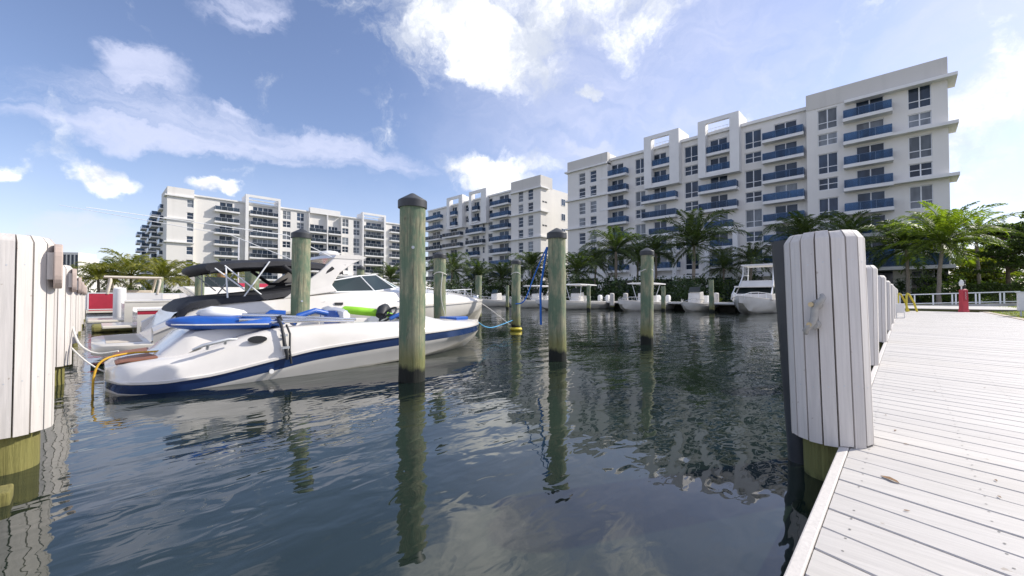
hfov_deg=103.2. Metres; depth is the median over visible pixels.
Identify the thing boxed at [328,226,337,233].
balcony door
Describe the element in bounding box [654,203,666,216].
balcony door
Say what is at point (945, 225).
palm tree
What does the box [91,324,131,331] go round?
timber waler
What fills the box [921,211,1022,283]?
palm tree
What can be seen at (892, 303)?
dock pile
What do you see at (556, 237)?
mooring pile
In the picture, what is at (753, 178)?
window
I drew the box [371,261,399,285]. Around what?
palm tree
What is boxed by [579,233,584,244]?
window
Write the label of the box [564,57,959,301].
apartment building
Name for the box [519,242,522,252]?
window
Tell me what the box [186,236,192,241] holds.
window
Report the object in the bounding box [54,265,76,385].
dock pile
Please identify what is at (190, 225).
window
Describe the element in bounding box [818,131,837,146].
window
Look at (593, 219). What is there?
window
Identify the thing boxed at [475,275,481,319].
mooring pile
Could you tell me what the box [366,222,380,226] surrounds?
balcony door
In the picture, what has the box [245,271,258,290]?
mooring pile
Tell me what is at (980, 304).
rail fence
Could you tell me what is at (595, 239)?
window
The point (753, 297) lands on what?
sportfishing boat
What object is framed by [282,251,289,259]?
window
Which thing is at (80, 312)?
dock pile
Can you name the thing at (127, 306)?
speed cruiser
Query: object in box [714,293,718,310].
dock stub
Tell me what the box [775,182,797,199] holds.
balcony door
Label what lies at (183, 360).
speedboat
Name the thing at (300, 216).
window
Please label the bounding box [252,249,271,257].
balcony door
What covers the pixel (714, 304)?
pavement
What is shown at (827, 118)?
window
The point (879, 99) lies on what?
balcony door
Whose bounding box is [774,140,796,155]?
balcony door
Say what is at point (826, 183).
window
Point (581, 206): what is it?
window
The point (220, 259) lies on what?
balcony door
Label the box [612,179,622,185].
balcony door
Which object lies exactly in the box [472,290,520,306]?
console boat
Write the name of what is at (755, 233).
window
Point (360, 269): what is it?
mooring pile
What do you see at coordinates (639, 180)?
window
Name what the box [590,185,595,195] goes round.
window
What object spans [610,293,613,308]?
dock stub
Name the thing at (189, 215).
window
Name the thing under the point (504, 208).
balcony door
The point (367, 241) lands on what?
balcony door
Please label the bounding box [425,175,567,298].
apartment building
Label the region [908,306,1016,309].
path
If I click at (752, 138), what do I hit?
window
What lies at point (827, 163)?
window
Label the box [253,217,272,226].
balcony door
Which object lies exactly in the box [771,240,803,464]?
fender post
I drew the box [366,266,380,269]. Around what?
balcony door
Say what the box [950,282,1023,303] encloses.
hedge
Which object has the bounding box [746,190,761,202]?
window
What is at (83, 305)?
dock pile
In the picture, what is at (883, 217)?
balcony door
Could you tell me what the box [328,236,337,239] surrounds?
balcony door
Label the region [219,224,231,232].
balcony door
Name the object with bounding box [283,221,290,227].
window
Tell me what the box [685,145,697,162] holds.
window
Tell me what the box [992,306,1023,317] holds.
lawn
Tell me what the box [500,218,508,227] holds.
balcony door
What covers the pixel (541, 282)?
rope
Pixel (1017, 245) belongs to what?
shade tree
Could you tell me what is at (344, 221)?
window
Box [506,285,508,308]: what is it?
mooring pile
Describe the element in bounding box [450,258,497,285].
palm tree
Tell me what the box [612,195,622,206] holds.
balcony door
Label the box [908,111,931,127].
window
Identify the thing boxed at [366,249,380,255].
balcony door
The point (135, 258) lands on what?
palm tree
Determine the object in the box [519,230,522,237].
window
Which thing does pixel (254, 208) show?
balcony door
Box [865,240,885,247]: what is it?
balcony door
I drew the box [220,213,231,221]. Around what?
balcony door
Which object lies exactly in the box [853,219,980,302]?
palm tree
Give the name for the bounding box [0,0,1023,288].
sky
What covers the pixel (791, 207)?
balcony door
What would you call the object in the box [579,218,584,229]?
window
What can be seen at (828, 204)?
window
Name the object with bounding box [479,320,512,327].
rope
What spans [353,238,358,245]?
window
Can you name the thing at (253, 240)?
balcony door
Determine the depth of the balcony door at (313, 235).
126.40 m
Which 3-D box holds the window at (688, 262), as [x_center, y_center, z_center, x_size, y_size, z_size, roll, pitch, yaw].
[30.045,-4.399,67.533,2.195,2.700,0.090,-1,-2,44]
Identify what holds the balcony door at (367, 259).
in the apartment building at (375, 243)
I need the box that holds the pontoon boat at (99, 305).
[85,276,188,322]
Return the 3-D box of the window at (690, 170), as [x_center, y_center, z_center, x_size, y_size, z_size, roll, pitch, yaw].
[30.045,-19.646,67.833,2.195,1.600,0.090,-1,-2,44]
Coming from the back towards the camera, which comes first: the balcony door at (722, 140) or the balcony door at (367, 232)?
the balcony door at (367, 232)
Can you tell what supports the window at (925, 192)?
in the apartment building at (878, 144)
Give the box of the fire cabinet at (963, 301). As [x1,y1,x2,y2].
[958,280,969,311]
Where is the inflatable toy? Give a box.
[343,306,392,317]
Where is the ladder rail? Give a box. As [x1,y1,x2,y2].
[898,293,917,311]
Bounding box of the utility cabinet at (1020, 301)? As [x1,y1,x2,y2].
[1015,292,1023,315]
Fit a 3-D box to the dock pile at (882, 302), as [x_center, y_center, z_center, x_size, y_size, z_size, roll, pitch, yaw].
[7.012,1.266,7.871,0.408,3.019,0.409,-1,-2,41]
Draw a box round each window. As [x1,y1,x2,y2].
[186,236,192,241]
[186,247,192,254]
[187,199,193,207]
[187,212,192,218]
[187,223,192,230]
[282,231,289,239]
[282,241,289,247]
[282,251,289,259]
[283,211,290,219]
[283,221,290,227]
[297,213,303,220]
[297,223,303,228]
[342,219,347,226]
[342,228,347,233]
[342,237,347,244]
[342,246,347,251]
[353,220,359,227]
[353,229,359,235]
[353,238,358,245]
[353,247,358,252]
[519,192,522,201]
[519,204,522,212]
[519,217,522,227]
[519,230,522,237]
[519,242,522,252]
[528,190,532,199]
[528,202,532,211]
[528,215,532,225]
[528,228,532,238]
[528,241,532,251]
[579,173,584,184]
[579,188,584,197]
[579,203,584,214]
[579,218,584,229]
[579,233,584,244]
[590,170,595,182]
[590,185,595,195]
[590,201,595,212]
[590,216,596,227]
[591,231,596,242]
[636,158,643,173]
[636,176,643,185]
[636,191,644,206]
[636,209,644,218]
[636,224,645,237]
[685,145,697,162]
[685,164,697,175]
[685,181,697,198]
[685,201,697,211]
[686,254,698,269]
[745,129,760,149]
[745,151,761,163]
[745,168,761,188]
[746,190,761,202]
[746,208,761,227]
[746,231,762,241]
[817,107,836,130]
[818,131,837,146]
[818,151,837,174]
[818,176,837,190]
[819,197,838,216]
[907,84,930,109]
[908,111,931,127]
[908,133,931,159]
[909,161,932,177]
[909,184,932,208]
[910,213,931,226]
[911,270,934,277]
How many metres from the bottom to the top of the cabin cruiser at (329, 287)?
3.396 m
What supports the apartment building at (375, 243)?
on the ground at (947, 310)
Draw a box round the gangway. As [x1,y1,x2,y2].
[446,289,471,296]
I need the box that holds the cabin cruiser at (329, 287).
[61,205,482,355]
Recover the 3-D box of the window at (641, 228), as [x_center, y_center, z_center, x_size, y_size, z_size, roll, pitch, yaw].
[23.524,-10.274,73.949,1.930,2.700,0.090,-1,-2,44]
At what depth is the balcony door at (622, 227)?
76.69 m
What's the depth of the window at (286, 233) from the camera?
120.01 m
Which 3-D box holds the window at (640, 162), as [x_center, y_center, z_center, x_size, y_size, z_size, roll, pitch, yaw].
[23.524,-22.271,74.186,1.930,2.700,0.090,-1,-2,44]
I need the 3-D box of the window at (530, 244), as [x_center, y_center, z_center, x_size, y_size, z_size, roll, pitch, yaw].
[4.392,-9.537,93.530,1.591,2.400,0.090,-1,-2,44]
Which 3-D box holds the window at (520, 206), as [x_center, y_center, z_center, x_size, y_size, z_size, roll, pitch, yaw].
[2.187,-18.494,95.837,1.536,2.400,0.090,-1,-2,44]
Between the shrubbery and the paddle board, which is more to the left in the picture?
the paddle board
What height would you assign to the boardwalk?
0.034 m
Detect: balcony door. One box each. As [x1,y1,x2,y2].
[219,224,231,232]
[219,236,231,244]
[219,247,231,255]
[219,258,231,261]
[220,202,232,206]
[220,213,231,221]
[252,228,272,236]
[252,238,271,247]
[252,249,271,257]
[253,207,272,212]
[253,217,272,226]
[310,224,323,228]
[311,244,323,247]
[312,234,323,241]
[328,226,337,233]
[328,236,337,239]
[328,245,336,248]
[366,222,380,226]
[366,231,380,238]
[366,240,380,246]
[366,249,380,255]
[366,257,380,264]
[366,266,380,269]
[500,194,508,202]
[500,206,508,214]
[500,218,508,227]
[500,231,508,235]
[500,243,508,251]
[500,255,508,259]
[612,163,622,169]
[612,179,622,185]
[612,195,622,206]
[612,210,623,216]
[612,226,623,232]
[654,152,665,159]
[654,169,665,182]
[654,187,665,193]
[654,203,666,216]
[654,221,666,227]
[657,255,666,261]
[710,137,726,151]
[710,156,726,164]
[710,175,727,189]
[711,194,727,206]
[711,213,727,226]
[711,232,727,246]
[774,119,796,135]
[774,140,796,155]
[775,161,796,175]
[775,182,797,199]
[775,203,797,212]
[775,225,796,233]
[855,96,883,114]
[856,118,883,133]
[856,142,884,162]
[856,166,884,182]
[857,190,884,209]
[857,214,885,233]
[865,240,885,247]
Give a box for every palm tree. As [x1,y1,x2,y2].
[69,261,135,292]
[78,259,145,289]
[86,248,171,289]
[118,257,196,291]
[164,262,214,289]
[210,259,244,281]
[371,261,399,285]
[426,251,478,288]
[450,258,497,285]
[478,262,525,286]
[500,251,548,295]
[533,258,571,283]
[545,250,612,288]
[574,248,623,300]
[577,225,654,299]
[613,239,666,300]
[625,234,691,293]
[647,207,753,279]
[695,250,746,296]
[716,240,772,280]
[758,209,862,253]
[810,210,896,255]
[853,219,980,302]
[877,200,1023,304]
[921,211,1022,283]
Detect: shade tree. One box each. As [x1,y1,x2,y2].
[949,248,995,279]
[951,257,1023,302]
[956,221,1023,302]
[982,211,1023,268]
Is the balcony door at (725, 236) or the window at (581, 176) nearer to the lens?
the balcony door at (725, 236)
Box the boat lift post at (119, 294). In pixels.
[112,287,126,322]
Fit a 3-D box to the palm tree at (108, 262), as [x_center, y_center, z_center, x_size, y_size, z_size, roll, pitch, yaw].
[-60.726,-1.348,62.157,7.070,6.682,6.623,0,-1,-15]
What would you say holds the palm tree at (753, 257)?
on the ground at (947, 310)
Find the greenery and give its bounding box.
[898,242,1023,302]
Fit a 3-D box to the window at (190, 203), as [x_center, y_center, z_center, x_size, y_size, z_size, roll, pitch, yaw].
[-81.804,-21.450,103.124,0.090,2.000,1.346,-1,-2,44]
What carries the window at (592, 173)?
in the apartment building at (878, 144)
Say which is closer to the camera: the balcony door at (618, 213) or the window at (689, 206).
the window at (689, 206)
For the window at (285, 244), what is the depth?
119.83 m
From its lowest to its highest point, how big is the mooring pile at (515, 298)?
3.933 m
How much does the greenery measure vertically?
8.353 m
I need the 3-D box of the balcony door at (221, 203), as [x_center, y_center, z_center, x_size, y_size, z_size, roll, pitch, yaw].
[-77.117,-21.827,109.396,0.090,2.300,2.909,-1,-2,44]
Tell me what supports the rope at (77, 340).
attached to the dock pile at (64, 323)
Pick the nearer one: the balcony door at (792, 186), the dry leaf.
the dry leaf
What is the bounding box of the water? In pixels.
[0,306,873,575]
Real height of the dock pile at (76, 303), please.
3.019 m
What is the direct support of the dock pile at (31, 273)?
in the water
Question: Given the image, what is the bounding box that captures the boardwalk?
[805,311,1023,575]
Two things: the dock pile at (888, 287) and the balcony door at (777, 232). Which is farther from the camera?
the balcony door at (777, 232)
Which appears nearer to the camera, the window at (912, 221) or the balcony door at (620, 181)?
the window at (912, 221)
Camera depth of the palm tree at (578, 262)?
49.33 m
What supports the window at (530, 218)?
in the apartment building at (519, 217)
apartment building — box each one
[135,186,399,292]
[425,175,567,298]
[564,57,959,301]
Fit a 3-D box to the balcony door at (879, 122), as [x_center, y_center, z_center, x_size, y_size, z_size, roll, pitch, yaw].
[45.323,-19.971,51.383,2.701,2.300,0.090,-1,-2,44]
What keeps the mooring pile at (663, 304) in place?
in the water
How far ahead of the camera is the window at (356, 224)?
135.46 m
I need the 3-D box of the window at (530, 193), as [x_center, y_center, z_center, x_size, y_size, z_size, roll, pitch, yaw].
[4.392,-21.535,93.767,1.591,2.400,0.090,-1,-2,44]
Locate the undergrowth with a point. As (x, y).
(167, 290)
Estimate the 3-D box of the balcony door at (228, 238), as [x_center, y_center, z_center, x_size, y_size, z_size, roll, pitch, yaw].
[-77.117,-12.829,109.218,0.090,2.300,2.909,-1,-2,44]
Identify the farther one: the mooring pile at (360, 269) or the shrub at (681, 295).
the shrub at (681, 295)
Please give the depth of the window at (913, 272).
48.08 m
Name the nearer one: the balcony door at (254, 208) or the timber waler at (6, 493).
the timber waler at (6, 493)
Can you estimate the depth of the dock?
30.04 m
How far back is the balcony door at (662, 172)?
71.52 m
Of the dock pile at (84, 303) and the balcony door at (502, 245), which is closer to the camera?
the dock pile at (84, 303)
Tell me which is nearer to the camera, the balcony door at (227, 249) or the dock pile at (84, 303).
the dock pile at (84, 303)
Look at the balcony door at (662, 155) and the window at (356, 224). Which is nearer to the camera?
the balcony door at (662, 155)
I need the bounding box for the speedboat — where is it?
[104,304,478,394]
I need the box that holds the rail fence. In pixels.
[899,291,1019,305]
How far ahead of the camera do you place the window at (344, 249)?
132.48 m
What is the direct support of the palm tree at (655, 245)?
on the ground at (947, 310)
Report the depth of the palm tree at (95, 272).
47.63 m
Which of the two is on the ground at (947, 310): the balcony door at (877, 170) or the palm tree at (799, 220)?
the palm tree at (799, 220)
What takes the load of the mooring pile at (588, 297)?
in the water
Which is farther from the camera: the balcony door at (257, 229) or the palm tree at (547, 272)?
the balcony door at (257, 229)
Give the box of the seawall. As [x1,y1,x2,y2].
[614,305,734,310]
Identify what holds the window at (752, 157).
in the apartment building at (878, 144)
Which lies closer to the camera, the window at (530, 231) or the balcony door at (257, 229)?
the window at (530, 231)
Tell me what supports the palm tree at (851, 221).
on the ground at (947, 310)
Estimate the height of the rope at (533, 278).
1.015 m
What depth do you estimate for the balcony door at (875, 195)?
51.15 m
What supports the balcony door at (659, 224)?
in the apartment building at (878, 144)
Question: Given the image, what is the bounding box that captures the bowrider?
[101,307,161,332]
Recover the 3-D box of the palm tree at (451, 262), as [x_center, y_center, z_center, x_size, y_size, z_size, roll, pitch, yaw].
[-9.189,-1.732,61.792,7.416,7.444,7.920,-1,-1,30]
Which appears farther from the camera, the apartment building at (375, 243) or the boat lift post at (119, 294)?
the apartment building at (375, 243)
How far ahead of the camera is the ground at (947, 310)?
23.66 m
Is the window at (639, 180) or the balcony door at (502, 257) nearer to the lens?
the window at (639, 180)
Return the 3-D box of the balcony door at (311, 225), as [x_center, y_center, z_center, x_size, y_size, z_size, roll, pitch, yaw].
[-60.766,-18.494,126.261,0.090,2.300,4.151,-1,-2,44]
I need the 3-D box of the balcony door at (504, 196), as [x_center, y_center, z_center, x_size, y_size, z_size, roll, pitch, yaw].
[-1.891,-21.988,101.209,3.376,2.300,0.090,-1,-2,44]
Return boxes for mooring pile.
[156,277,163,292]
[195,275,204,295]
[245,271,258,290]
[290,228,311,315]
[356,265,364,275]
[398,193,426,382]
[433,251,445,318]
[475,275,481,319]
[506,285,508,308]
[510,259,521,330]
[547,228,566,361]
[587,285,590,310]
[640,248,653,344]
[661,286,665,310]
[708,280,713,311]
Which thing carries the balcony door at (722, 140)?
in the apartment building at (878, 144)
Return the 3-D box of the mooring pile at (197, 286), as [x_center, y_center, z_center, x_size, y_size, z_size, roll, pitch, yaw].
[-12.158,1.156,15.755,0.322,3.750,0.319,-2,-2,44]
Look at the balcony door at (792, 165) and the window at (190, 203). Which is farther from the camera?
the window at (190, 203)
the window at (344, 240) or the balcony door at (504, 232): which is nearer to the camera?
the balcony door at (504, 232)
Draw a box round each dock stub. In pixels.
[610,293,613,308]
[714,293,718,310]
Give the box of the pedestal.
[895,303,904,317]
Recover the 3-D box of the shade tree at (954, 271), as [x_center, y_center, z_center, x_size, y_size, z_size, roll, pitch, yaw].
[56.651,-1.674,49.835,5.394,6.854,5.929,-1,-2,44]
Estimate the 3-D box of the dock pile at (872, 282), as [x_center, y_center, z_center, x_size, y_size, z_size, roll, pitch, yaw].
[4.511,1.215,5.282,0.408,3.018,0.409,-1,-1,29]
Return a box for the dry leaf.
[881,475,898,482]
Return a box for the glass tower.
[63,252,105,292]
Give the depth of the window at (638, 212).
74.22 m
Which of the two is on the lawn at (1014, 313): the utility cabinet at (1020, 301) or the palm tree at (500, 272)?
the utility cabinet at (1020, 301)
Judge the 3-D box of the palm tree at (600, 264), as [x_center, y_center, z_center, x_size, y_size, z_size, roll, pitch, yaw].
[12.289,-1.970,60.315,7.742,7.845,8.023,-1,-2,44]
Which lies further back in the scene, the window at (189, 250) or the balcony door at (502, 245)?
the window at (189, 250)
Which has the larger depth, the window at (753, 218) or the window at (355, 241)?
the window at (355, 241)
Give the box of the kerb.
[984,312,1023,320]
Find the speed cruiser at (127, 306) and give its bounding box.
[87,277,264,322]
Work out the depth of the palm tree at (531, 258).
57.32 m
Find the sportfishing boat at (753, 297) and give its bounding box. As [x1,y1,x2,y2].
[731,263,776,313]
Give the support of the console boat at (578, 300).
on the water
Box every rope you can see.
[71,348,103,371]
[72,326,118,354]
[91,350,158,394]
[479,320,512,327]
[515,248,545,303]
[539,247,547,324]
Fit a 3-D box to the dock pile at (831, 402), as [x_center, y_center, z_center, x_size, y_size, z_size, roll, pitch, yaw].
[1.977,1.161,2.508,0.408,3.018,0.482,-3,-2,44]
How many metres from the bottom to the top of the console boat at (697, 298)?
2.150 m
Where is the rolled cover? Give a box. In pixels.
[196,306,246,315]
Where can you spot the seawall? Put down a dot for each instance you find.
(723, 308)
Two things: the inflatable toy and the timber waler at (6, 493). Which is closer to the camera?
the timber waler at (6, 493)
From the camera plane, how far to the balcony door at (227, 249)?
109.30 m
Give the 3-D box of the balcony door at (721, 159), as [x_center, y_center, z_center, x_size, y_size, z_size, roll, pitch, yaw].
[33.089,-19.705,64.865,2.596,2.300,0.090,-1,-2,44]
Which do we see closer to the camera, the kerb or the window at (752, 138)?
the kerb
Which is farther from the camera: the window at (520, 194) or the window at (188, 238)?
the window at (188, 238)
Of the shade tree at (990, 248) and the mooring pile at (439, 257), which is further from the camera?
the shade tree at (990, 248)
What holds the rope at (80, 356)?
attached to the speedboat
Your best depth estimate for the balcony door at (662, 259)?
71.08 m
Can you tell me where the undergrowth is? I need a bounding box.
[87,285,183,294]
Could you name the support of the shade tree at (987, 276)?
on the ground at (947, 310)
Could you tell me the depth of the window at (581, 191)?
81.62 m
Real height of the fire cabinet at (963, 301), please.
1.780 m
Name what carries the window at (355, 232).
in the apartment building at (375, 243)
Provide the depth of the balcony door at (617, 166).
77.39 m
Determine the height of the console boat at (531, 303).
2.500 m
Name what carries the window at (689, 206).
in the apartment building at (878, 144)
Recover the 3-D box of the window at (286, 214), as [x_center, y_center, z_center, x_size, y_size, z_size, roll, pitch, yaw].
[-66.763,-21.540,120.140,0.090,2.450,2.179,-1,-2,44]
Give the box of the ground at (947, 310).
[521,299,1016,311]
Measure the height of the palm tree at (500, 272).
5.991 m
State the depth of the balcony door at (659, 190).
71.55 m
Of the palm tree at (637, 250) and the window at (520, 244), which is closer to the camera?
the palm tree at (637, 250)
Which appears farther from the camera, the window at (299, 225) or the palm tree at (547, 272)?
the window at (299, 225)
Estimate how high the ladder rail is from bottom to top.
1.086 m
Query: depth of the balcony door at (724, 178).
64.88 m
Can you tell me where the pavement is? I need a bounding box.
[614,303,734,305]
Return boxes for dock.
[606,301,733,303]
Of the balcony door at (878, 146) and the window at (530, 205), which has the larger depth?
the window at (530, 205)
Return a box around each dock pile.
[0,233,62,475]
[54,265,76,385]
[72,276,81,355]
[78,282,83,330]
[78,285,85,331]
[82,287,86,325]
[784,230,873,480]
[866,265,878,370]
[878,275,886,352]
[886,281,891,333]
[891,284,893,323]
[894,287,895,318]
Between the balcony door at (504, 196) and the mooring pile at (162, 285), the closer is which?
the mooring pile at (162, 285)
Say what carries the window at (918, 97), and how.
in the apartment building at (878, 144)
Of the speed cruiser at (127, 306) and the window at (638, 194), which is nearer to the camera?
the speed cruiser at (127, 306)
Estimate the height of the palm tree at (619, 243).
9.552 m
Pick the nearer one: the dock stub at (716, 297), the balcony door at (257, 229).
the dock stub at (716, 297)
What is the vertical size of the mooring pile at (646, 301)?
3.851 m
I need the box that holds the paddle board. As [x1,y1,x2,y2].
[165,315,284,329]
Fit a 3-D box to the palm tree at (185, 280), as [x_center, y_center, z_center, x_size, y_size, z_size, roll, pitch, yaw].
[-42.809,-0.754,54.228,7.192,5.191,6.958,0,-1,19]
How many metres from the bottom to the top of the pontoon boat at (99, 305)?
2.160 m
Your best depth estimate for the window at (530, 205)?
93.83 m
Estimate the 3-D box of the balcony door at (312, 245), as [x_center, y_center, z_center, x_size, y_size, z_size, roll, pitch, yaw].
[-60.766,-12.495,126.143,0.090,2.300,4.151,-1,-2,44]
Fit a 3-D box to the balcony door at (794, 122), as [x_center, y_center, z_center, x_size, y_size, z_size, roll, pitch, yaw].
[39.560,-22.827,58.676,2.790,2.300,0.090,-1,-2,44]
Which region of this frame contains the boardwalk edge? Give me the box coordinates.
[784,312,1023,575]
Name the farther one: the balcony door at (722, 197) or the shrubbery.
the balcony door at (722, 197)
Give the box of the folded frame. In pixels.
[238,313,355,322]
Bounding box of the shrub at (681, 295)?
[658,273,708,301]
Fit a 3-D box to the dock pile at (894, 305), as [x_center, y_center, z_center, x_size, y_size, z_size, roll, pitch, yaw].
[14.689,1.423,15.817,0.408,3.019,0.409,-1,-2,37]
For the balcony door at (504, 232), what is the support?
in the apartment building at (519, 217)
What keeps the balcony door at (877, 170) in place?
in the apartment building at (878, 144)
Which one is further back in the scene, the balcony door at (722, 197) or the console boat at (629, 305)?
the balcony door at (722, 197)
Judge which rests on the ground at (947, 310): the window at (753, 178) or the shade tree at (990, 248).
the shade tree at (990, 248)
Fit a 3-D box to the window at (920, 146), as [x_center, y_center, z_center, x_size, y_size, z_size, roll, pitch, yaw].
[48.537,-16.782,48.243,1.986,2.700,0.090,-1,-2,44]
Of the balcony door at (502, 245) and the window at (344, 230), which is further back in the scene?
the window at (344, 230)
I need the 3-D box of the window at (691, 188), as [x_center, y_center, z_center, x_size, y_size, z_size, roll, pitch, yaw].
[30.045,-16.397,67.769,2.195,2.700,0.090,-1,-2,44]
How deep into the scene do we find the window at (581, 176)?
81.58 m
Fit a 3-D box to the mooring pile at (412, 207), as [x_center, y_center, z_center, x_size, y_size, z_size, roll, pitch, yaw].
[-1.325,0.779,5.391,0.379,4.094,0.382,-1,-1,44]
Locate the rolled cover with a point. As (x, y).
(217, 311)
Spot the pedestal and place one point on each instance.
(900, 307)
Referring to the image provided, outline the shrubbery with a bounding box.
[426,272,917,301]
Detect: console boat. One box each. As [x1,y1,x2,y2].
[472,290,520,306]
[509,285,547,307]
[535,284,614,309]
[618,283,674,310]
[681,287,716,311]
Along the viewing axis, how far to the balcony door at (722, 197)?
64.69 m
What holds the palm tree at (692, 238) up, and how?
on the ground at (947, 310)
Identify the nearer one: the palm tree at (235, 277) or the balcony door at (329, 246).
the palm tree at (235, 277)
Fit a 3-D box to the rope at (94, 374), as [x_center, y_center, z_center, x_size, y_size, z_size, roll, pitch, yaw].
[-4.526,1.024,5.048,0.166,0.493,1.000,-1,-1,39]
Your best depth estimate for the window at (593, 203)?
79.75 m
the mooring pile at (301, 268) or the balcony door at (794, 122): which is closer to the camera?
the mooring pile at (301, 268)
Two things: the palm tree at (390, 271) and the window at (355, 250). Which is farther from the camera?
the window at (355, 250)
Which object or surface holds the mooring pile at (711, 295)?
in the water
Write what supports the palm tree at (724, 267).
on the ground at (947, 310)
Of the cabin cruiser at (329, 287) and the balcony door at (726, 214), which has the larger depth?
the balcony door at (726, 214)
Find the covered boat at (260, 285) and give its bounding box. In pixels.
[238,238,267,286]
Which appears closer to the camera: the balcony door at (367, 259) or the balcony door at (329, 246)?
the balcony door at (329, 246)
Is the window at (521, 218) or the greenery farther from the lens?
the window at (521, 218)
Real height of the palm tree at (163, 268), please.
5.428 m
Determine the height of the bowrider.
1.600 m
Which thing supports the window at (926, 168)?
in the apartment building at (878, 144)
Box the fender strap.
[276,317,291,363]
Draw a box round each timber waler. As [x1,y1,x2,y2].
[0,484,13,506]
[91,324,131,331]
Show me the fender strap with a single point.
(285, 347)
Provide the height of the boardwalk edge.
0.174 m

